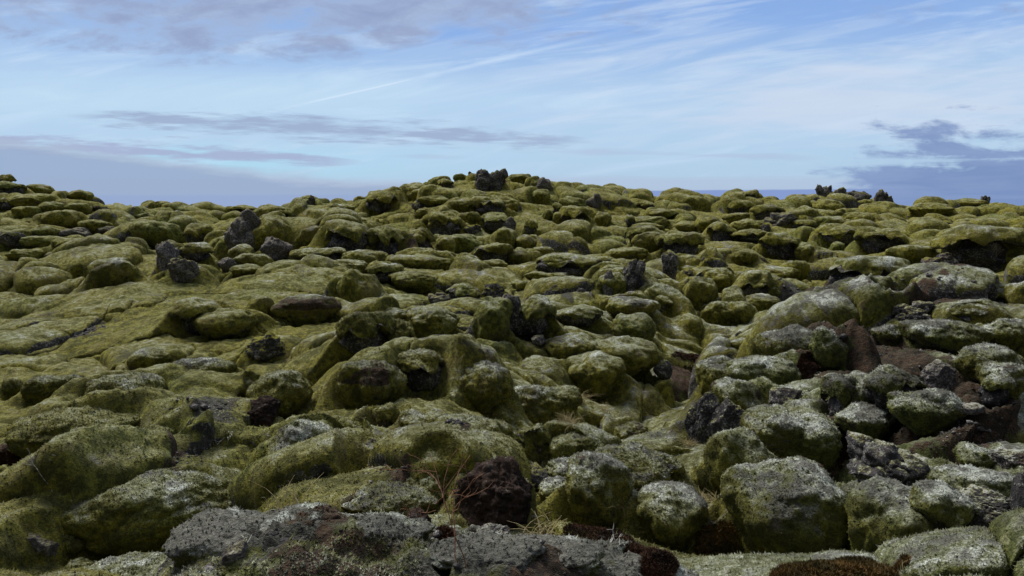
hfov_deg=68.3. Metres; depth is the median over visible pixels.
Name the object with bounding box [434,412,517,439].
moss capped rock
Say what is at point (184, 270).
lava rock
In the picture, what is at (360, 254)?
mossy boulder
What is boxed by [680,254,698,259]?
mossy boulder
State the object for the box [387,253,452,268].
mossy boulder
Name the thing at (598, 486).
mossy boulder
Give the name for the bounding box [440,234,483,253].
mossy boulder
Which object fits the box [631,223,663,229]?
mossy boulder
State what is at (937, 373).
lava rock
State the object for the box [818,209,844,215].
mossy boulder
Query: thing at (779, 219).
lava rock
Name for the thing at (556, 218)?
mossy boulder
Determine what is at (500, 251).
moss capped rock
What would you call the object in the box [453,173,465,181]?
mossy boulder
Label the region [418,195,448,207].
mossy boulder
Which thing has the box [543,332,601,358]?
mossy boulder
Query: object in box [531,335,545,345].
lava rock
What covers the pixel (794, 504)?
mossy boulder
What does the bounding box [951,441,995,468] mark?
mossy boulder
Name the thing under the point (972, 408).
lava rock
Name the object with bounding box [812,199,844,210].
mossy boulder
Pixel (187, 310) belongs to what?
moss capped rock
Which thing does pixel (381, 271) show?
moss capped rock
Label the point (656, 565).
heath patch
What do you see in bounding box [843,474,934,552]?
mossy boulder
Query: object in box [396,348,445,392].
moss capped rock
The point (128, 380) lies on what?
mossy boulder
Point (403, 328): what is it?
moss capped rock
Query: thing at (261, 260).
mossy boulder
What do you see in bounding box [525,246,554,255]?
mossy boulder
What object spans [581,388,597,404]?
grass tuft
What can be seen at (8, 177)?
moss capped rock
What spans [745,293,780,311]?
mossy boulder
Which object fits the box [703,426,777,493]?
mossy boulder
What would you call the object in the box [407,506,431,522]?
peat mound
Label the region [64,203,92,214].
mossy boulder
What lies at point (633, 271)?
lava rock
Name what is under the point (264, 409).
lava rock
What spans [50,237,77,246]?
moss capped rock
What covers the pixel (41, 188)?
mossy boulder
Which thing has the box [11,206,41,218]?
mossy boulder
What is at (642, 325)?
mossy boulder
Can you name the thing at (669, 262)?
lava rock
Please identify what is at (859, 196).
lava rock
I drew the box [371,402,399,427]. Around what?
moss capped rock
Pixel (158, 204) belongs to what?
mossy boulder
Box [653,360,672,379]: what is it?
lava rock
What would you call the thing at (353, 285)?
mossy boulder
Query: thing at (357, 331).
moss capped rock
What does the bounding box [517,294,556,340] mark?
moss capped rock
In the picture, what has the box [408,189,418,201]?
mossy boulder
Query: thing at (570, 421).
grass tuft
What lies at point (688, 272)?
lava rock
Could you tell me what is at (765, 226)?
lava rock
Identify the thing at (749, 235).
moss capped rock
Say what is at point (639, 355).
mossy boulder
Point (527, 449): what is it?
mossy boulder
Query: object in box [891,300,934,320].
lava rock
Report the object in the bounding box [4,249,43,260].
mossy boulder
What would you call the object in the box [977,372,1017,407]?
moss capped rock
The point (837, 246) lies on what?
mossy boulder
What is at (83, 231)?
lava rock
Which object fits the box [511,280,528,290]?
mossy boulder
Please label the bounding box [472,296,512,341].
mossy boulder
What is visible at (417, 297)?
mossy boulder
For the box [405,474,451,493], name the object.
mossy boulder
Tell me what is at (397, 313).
mossy boulder
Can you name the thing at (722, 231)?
moss capped rock
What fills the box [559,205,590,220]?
moss capped rock
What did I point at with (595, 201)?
lava rock
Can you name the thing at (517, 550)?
mossy boulder
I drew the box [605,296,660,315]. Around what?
mossy boulder
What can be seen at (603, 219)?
mossy boulder
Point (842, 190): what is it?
lava rock
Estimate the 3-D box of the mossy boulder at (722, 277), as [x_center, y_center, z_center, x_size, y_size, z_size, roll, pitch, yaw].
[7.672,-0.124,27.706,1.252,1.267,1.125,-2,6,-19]
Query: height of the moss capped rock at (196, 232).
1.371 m
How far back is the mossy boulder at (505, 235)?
37.92 m
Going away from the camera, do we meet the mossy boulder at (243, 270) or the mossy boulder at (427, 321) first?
the mossy boulder at (427, 321)
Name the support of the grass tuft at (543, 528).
on the ground
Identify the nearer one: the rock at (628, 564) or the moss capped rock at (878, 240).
the rock at (628, 564)
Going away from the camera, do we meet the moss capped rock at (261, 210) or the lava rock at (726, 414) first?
the lava rock at (726, 414)
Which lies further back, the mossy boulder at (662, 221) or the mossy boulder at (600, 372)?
the mossy boulder at (662, 221)
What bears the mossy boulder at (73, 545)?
on the ground
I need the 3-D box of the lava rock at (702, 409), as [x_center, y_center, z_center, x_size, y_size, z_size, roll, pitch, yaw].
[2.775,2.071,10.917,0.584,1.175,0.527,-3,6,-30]
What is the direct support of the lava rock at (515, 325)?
on the ground
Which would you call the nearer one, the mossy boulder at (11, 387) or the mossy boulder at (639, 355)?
the mossy boulder at (11, 387)
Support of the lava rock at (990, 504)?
on the ground
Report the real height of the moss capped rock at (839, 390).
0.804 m
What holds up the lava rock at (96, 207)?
on the ground
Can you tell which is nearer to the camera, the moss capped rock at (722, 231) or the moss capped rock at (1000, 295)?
the moss capped rock at (1000, 295)
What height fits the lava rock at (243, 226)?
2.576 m
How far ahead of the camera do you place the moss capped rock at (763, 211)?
42.23 m
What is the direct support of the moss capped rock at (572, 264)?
on the ground
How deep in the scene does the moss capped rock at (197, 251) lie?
27.70 m
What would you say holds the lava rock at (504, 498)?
on the ground
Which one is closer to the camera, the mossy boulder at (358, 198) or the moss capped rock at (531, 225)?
the moss capped rock at (531, 225)
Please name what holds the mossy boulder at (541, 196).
on the ground
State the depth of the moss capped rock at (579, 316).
20.67 m
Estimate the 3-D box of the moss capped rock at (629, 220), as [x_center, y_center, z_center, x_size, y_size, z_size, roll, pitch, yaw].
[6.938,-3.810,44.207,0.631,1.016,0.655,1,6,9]
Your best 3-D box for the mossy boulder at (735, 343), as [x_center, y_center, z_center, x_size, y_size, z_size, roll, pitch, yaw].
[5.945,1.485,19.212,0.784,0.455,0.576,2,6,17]
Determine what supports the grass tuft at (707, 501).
on the ground
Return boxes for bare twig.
[214,431,232,444]
[400,500,435,518]
[607,523,622,544]
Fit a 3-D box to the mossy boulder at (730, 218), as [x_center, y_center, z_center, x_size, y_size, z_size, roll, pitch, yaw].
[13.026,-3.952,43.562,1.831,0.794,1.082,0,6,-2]
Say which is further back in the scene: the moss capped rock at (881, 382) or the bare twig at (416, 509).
the moss capped rock at (881, 382)
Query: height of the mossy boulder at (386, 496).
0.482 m
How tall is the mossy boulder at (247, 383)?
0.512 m
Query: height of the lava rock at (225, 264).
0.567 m
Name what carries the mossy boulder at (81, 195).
on the ground
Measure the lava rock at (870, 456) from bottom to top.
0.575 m
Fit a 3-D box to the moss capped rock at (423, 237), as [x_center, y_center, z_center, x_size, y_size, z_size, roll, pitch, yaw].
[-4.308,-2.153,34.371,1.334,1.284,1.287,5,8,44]
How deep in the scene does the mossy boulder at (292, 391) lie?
12.15 m
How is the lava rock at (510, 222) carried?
on the ground
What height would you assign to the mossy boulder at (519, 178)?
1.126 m
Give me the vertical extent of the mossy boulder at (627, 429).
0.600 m
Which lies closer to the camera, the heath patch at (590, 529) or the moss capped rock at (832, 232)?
the heath patch at (590, 529)
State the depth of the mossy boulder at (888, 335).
13.22 m
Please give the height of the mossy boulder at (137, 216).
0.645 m
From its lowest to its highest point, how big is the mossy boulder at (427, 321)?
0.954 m
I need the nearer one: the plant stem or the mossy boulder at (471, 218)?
the plant stem
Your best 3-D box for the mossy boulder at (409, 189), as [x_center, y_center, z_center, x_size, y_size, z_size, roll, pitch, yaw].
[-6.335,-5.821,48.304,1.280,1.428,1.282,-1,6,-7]
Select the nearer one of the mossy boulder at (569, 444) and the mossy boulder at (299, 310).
the mossy boulder at (569, 444)
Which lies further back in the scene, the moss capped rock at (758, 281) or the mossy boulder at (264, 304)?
the moss capped rock at (758, 281)
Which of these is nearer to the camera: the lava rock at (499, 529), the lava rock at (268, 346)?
the lava rock at (499, 529)
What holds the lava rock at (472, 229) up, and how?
on the ground
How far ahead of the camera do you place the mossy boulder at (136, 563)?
6.27 m
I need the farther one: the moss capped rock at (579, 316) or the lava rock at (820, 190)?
the lava rock at (820, 190)
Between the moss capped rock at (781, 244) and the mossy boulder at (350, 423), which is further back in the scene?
the moss capped rock at (781, 244)
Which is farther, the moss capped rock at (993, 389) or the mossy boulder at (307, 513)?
the moss capped rock at (993, 389)
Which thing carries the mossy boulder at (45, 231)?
on the ground
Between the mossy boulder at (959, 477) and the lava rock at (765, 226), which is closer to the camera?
the mossy boulder at (959, 477)
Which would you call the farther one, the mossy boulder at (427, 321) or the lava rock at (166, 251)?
the lava rock at (166, 251)
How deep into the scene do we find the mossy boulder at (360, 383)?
12.29 m
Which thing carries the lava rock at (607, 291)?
on the ground
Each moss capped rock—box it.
[0,174,16,181]
[0,181,26,193]
[0,198,10,209]
[0,228,32,247]
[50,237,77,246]
[167,296,222,335]
[179,242,214,261]
[182,223,213,242]
[229,205,256,211]
[253,204,291,217]
[289,247,346,259]
[324,219,368,256]
[327,207,346,210]
[335,310,395,353]
[366,190,397,213]
[367,224,404,254]
[368,263,403,282]
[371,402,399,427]
[383,318,416,341]
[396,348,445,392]
[407,227,435,247]
[422,211,462,234]
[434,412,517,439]
[437,178,453,187]
[446,283,481,298]
[469,196,505,213]
[473,242,512,261]
[482,213,508,231]
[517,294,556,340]
[524,219,537,234]
[529,423,551,454]
[536,252,602,276]
[552,202,561,212]
[556,304,602,327]
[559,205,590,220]
[594,441,685,490]
[624,225,665,245]
[625,214,634,226]
[636,201,654,209]
[654,231,704,254]
[654,295,673,311]
[706,221,733,240]
[727,200,754,212]
[728,229,767,242]
[734,270,776,295]
[742,189,758,198]
[749,203,785,219]
[758,232,800,259]
[791,220,817,228]
[816,223,857,246]
[819,372,860,416]
[828,255,910,283]
[845,212,874,220]
[853,227,907,253]
[863,364,928,413]
[906,478,978,529]
[930,224,1023,272]
[944,302,988,321]
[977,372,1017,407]
[996,288,1004,302]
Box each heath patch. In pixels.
[0,450,21,465]
[435,523,459,539]
[560,522,635,540]
[623,541,680,575]
[671,351,699,371]
[695,519,741,555]
[769,552,911,575]
[796,351,821,379]
[836,424,849,467]
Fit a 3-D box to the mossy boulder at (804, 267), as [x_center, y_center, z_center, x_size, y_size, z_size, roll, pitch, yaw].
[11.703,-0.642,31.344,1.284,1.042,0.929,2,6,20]
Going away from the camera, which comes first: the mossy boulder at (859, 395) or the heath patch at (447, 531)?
the heath patch at (447, 531)
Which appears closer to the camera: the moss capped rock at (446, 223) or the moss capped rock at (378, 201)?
the moss capped rock at (446, 223)
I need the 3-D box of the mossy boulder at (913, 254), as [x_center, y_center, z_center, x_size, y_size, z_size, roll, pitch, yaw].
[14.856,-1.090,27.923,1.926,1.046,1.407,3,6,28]
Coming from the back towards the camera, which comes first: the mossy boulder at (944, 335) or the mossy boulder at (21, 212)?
the mossy boulder at (21, 212)
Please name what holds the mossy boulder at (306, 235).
on the ground
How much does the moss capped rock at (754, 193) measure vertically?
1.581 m
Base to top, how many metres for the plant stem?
0.618 m
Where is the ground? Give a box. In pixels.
[0,173,1023,575]
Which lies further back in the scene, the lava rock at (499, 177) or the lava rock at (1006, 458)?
the lava rock at (499, 177)
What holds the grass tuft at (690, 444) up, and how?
on the ground
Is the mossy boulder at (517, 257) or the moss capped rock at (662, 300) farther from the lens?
the mossy boulder at (517, 257)
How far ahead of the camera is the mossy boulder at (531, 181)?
49.41 m
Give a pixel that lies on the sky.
(255, 103)
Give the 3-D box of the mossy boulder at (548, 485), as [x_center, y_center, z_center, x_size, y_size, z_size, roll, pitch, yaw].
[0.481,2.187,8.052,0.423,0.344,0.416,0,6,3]
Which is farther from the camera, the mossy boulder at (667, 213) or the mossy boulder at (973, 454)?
the mossy boulder at (667, 213)
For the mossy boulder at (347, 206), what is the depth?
50.52 m
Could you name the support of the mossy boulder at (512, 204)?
on the ground
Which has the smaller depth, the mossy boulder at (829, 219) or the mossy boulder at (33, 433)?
the mossy boulder at (33, 433)
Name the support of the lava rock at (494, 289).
on the ground
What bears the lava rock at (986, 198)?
on the ground
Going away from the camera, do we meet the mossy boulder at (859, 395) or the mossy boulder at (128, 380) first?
the mossy boulder at (859, 395)
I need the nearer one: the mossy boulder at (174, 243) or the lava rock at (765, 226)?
the mossy boulder at (174, 243)
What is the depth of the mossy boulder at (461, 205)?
42.31 m
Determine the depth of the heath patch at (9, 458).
10.64 m
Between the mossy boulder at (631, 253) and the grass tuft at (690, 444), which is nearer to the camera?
the grass tuft at (690, 444)
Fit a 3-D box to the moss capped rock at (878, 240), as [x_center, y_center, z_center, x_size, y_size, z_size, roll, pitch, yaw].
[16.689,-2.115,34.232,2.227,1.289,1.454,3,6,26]
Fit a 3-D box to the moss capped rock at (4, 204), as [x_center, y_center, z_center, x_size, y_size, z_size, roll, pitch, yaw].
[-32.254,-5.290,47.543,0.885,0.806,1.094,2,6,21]
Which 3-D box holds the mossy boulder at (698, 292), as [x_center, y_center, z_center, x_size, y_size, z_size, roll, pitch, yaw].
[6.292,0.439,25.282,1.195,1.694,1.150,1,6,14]
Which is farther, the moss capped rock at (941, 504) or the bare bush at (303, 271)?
the bare bush at (303, 271)
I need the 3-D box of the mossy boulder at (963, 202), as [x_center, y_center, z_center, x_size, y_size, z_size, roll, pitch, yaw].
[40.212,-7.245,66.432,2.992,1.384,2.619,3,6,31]
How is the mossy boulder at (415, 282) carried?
on the ground
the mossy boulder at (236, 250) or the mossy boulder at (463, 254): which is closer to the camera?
the mossy boulder at (236, 250)
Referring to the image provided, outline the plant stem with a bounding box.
[369,447,493,568]
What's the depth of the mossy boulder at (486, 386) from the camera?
12.68 m
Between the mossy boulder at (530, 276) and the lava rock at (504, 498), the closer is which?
the lava rock at (504, 498)
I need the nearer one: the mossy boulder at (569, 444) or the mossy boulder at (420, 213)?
the mossy boulder at (569, 444)
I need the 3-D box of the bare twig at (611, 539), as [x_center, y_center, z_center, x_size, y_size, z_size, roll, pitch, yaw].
[0.547,1.397,4.223,0.137,0.131,0.134,0,6,0]
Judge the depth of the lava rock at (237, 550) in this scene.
3.46 m
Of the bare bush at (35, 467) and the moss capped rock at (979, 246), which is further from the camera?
the moss capped rock at (979, 246)
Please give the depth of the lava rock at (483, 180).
48.36 m
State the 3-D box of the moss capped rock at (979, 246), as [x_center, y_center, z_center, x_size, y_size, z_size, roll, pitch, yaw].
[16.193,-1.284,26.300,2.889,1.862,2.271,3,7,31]
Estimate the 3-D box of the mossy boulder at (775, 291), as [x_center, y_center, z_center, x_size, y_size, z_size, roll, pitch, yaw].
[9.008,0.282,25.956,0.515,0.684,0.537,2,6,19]
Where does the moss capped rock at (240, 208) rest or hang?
on the ground
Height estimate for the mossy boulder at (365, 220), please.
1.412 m
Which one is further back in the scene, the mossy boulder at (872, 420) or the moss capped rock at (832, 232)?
the moss capped rock at (832, 232)
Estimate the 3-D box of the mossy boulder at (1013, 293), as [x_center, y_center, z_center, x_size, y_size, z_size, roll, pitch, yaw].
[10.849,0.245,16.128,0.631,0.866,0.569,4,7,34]
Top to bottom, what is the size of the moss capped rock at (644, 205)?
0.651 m
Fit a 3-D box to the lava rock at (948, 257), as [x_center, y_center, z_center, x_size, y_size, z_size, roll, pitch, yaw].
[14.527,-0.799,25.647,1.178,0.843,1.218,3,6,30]
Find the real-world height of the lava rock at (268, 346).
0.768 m
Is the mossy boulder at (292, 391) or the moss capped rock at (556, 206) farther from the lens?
the moss capped rock at (556, 206)
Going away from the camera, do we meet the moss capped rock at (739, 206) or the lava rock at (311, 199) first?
the moss capped rock at (739, 206)
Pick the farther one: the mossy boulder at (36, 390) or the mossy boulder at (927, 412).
the mossy boulder at (36, 390)
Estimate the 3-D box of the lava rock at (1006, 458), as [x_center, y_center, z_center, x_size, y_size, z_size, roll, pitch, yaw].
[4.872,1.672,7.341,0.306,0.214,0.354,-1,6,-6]
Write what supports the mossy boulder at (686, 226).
on the ground
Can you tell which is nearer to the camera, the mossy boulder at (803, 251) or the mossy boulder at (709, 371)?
the mossy boulder at (709, 371)
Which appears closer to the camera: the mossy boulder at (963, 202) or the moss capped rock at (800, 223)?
the moss capped rock at (800, 223)
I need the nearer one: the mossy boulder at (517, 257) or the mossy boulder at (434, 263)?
the mossy boulder at (434, 263)
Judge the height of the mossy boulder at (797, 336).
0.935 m
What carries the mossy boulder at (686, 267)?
on the ground
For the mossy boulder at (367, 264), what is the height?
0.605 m
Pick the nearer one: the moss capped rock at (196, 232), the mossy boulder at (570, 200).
the moss capped rock at (196, 232)
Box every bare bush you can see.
[23,448,55,491]
[293,267,311,276]
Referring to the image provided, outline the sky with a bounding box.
[0,0,1023,207]
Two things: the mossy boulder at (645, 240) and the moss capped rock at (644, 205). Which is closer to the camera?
the mossy boulder at (645, 240)
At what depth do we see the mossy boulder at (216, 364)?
14.59 m
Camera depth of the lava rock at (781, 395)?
11.06 m
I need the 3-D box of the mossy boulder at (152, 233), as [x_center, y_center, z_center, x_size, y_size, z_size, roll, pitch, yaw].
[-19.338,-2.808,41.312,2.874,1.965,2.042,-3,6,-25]
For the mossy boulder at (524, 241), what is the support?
on the ground
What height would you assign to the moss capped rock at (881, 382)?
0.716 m
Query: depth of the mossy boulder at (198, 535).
3.68 m
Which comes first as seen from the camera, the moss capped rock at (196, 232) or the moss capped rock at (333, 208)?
the moss capped rock at (196, 232)
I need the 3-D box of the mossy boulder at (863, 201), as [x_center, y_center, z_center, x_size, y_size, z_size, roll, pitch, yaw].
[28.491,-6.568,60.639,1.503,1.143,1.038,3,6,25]
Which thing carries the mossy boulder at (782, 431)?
on the ground
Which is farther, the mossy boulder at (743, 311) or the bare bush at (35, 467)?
the mossy boulder at (743, 311)
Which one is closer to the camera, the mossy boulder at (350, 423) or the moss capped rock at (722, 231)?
the mossy boulder at (350, 423)
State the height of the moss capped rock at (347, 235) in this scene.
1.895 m
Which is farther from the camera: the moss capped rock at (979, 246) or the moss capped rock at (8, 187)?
the moss capped rock at (8, 187)
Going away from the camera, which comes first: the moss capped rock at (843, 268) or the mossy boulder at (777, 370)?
the mossy boulder at (777, 370)
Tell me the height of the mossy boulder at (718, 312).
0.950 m
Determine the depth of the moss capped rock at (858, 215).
43.01 m
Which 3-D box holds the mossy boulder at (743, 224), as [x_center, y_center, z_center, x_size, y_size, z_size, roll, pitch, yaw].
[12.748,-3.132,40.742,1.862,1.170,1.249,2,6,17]
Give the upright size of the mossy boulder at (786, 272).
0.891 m
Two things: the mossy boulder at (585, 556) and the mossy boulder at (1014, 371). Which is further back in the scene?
the mossy boulder at (1014, 371)
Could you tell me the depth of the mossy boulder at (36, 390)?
14.85 m
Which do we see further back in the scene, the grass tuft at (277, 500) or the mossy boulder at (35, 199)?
the mossy boulder at (35, 199)
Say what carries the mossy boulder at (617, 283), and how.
on the ground
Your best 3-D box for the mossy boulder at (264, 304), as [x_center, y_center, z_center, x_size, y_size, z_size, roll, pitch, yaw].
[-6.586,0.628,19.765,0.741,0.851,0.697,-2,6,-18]
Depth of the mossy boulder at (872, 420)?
9.29 m
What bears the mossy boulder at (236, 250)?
on the ground
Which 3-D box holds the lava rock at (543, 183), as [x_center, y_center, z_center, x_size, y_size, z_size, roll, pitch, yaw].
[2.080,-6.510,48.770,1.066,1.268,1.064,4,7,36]
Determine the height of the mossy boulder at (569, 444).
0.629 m
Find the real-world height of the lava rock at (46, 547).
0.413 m
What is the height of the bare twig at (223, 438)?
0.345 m
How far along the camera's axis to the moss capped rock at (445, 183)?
50.95 m
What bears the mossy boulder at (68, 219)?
on the ground
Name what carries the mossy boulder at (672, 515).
on the ground
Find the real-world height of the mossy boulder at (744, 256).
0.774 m
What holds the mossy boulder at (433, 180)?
on the ground
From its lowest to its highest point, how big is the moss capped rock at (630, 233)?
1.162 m
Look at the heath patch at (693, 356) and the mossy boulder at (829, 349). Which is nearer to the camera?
the mossy boulder at (829, 349)
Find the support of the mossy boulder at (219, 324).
on the ground
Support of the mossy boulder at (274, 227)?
on the ground
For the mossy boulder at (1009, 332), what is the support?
on the ground
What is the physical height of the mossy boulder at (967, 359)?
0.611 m
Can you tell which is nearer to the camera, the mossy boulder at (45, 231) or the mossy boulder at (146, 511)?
the mossy boulder at (146, 511)
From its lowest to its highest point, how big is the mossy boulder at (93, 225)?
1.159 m
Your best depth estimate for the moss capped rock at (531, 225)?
40.38 m
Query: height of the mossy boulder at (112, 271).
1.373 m
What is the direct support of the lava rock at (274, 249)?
on the ground
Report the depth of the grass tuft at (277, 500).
4.16 m
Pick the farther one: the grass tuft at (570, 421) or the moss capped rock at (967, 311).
the moss capped rock at (967, 311)
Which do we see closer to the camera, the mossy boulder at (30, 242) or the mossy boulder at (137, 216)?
the mossy boulder at (30, 242)
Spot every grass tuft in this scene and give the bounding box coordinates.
[256,476,319,514]
[509,511,566,535]
[555,410,586,431]
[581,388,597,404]
[590,401,610,412]
[677,436,703,447]
[698,486,714,502]
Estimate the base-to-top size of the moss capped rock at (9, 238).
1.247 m
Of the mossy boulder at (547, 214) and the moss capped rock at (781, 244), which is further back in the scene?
the mossy boulder at (547, 214)
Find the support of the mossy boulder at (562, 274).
on the ground
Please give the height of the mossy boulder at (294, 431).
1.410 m
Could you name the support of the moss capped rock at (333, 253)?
on the ground
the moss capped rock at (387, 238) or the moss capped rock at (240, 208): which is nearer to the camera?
the moss capped rock at (387, 238)
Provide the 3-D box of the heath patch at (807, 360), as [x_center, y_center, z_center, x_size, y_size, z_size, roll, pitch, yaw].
[4.720,1.301,12.014,0.443,0.604,0.442,0,6,0]
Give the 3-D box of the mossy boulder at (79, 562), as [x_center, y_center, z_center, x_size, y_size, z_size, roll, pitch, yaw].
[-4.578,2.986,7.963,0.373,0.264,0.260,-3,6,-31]
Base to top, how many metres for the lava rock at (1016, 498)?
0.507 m
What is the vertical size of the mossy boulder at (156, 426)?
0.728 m
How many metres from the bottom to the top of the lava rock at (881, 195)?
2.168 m
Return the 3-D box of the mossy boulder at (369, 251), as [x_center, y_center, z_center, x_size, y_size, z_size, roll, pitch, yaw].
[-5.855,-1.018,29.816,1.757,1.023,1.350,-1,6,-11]
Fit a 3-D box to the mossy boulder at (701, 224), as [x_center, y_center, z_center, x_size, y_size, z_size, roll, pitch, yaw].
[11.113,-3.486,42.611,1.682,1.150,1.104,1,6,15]
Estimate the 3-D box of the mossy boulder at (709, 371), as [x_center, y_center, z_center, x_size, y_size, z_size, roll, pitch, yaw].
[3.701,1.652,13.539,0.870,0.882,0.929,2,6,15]
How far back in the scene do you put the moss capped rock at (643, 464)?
8.38 m
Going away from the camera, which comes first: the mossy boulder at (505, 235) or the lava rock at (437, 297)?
the lava rock at (437, 297)
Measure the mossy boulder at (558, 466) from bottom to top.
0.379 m
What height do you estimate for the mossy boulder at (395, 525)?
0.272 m
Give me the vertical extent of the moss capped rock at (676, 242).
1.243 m
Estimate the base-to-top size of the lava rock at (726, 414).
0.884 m
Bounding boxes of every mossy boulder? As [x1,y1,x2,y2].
[2,378,22,398]
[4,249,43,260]
[4,405,140,457]
[7,193,54,207]
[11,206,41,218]
[18,236,57,248]
[20,374,81,404]
[26,184,54,193]
[30,226,60,235]
[37,201,64,212]
[41,210,79,228]
[61,462,241,556]
[61,557,94,570]
[63,534,85,554]
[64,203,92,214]
[67,190,93,200]
[77,219,114,234]
[80,551,166,575]
[83,371,167,395]
[87,257,135,287]
[126,347,171,369]
[129,219,184,249]
[134,213,149,218]
[142,423,175,434]
[154,201,169,207]
[160,504,266,567]
[168,240,179,254]
[172,357,238,372]
[193,308,258,340]
[210,237,223,248]
[228,244,253,257]
[229,263,260,276]
[233,253,273,266]
[241,378,252,397]
[246,296,273,314]
[246,369,313,419]
[252,215,290,250]
[253,501,348,532]
[264,418,333,455]
[270,294,341,326]
[299,225,319,246]
[327,204,354,210]
[333,259,365,273]
[335,359,407,408]
[336,268,380,302]
[341,249,379,260]
[341,249,388,263]
[341,480,446,515]
[343,509,435,541]
[344,419,370,427]
[346,259,368,266]
[353,196,365,201]
[361,217,380,224]
[384,307,408,320]
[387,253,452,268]
[388,271,437,293]
[389,294,425,304]
[400,409,447,426]
[405,186,418,201]
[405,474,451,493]
[406,306,459,337]
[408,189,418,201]
[415,208,426,218]
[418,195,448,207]
[418,256,450,270]
[426,176,450,184]
[428,526,547,572]
[435,235,455,251]
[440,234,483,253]
[446,199,469,212]
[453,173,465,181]
[456,253,478,258]
[457,359,513,414]
[458,212,480,224]
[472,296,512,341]
[484,259,507,266]
[492,227,516,248]
[503,199,518,210]
[507,249,531,264]
[508,174,528,183]
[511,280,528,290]
[513,384,582,425]
[513,533,606,575]
[515,234,536,248]
[523,440,529,457]
[524,176,539,186]
[524,271,547,280]
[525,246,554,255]
[532,189,550,204]
[538,475,565,499]
[542,209,553,220]
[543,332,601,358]
[545,456,570,476]
[547,272,568,276]
[548,431,603,459]
[552,212,563,223]
[558,196,586,206]
[565,449,633,528]
[566,350,625,401]
[594,212,611,226]
[595,335,661,376]
[596,272,626,294]
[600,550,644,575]
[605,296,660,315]
[609,247,648,260]
[612,312,655,340]
[613,420,648,438]
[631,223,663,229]
[631,231,662,252]
[635,216,669,228]
[635,479,708,552]
[649,209,678,218]
[674,222,697,231]
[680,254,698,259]
[681,265,695,270]
[682,276,718,310]
[694,216,719,232]
[695,354,731,394]
[700,301,732,324]
[703,267,735,292]
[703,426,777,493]
[708,377,765,410]
[720,455,850,553]
[721,213,749,223]
[725,354,801,384]
[729,300,753,325]
[730,338,744,349]
[731,219,763,230]
[731,249,758,265]
[739,403,842,469]
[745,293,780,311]
[752,323,812,355]
[762,266,801,279]
[767,287,780,297]
[780,260,810,280]
[794,242,813,261]
[808,325,849,370]
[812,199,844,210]
[813,216,846,226]
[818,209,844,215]
[829,241,844,250]
[834,401,896,439]
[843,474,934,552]
[848,383,872,405]
[858,199,873,203]
[870,324,901,346]
[885,245,939,263]
[886,387,966,437]
[897,318,996,355]
[908,202,954,216]
[926,463,1014,497]
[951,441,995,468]
[953,341,1023,383]
[954,198,988,206]
[973,360,1023,399]
[982,317,1023,350]
[1003,281,1023,303]
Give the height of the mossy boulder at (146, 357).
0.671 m
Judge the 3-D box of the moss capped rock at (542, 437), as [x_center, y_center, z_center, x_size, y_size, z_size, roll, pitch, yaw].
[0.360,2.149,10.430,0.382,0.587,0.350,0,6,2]
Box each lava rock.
[27,532,59,556]
[57,227,91,236]
[92,205,108,210]
[97,226,113,233]
[155,240,178,271]
[167,258,198,282]
[217,257,236,272]
[221,539,248,563]
[224,208,260,252]
[244,332,285,361]
[247,395,280,426]
[259,236,292,260]
[308,195,314,204]
[411,199,425,210]
[428,292,450,303]
[451,456,531,530]
[463,224,481,233]
[474,169,494,190]
[476,523,509,533]
[482,281,507,297]
[491,168,507,190]
[501,216,515,229]
[503,293,520,334]
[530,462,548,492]
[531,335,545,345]
[536,177,552,190]
[586,193,603,208]
[603,270,612,295]
[623,259,645,291]
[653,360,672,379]
[661,251,677,279]
[684,268,693,275]
[684,392,719,442]
[707,396,743,438]
[760,221,770,231]
[764,212,797,225]
[769,387,801,404]
[815,184,832,196]
[828,187,845,194]
[845,430,931,486]
[846,190,871,200]
[874,189,892,201]
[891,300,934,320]
[920,252,958,263]
[920,359,956,390]
[958,484,1010,527]
[962,402,985,414]
[980,195,990,203]
[990,449,1023,468]
[1009,471,1023,509]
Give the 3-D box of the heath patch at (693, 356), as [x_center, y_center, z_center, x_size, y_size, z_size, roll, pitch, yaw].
[4.963,2.466,20.815,1.131,1.405,0.981,4,7,33]
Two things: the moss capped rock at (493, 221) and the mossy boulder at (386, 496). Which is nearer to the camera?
the mossy boulder at (386, 496)
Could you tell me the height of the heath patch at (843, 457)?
0.604 m
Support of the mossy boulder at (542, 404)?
on the ground
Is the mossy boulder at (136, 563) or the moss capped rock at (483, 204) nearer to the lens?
the mossy boulder at (136, 563)
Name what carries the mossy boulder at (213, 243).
on the ground
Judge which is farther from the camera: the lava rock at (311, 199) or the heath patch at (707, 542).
the lava rock at (311, 199)
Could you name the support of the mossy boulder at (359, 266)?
on the ground
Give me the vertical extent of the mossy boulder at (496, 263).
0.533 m
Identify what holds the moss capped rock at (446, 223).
on the ground
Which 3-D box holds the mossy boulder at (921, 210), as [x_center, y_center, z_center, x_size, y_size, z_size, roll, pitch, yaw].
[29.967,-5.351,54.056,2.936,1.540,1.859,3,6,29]
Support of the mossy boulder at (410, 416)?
on the ground
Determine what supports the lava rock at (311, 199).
on the ground
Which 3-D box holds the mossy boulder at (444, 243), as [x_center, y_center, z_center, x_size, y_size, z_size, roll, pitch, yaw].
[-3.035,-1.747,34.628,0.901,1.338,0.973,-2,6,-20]

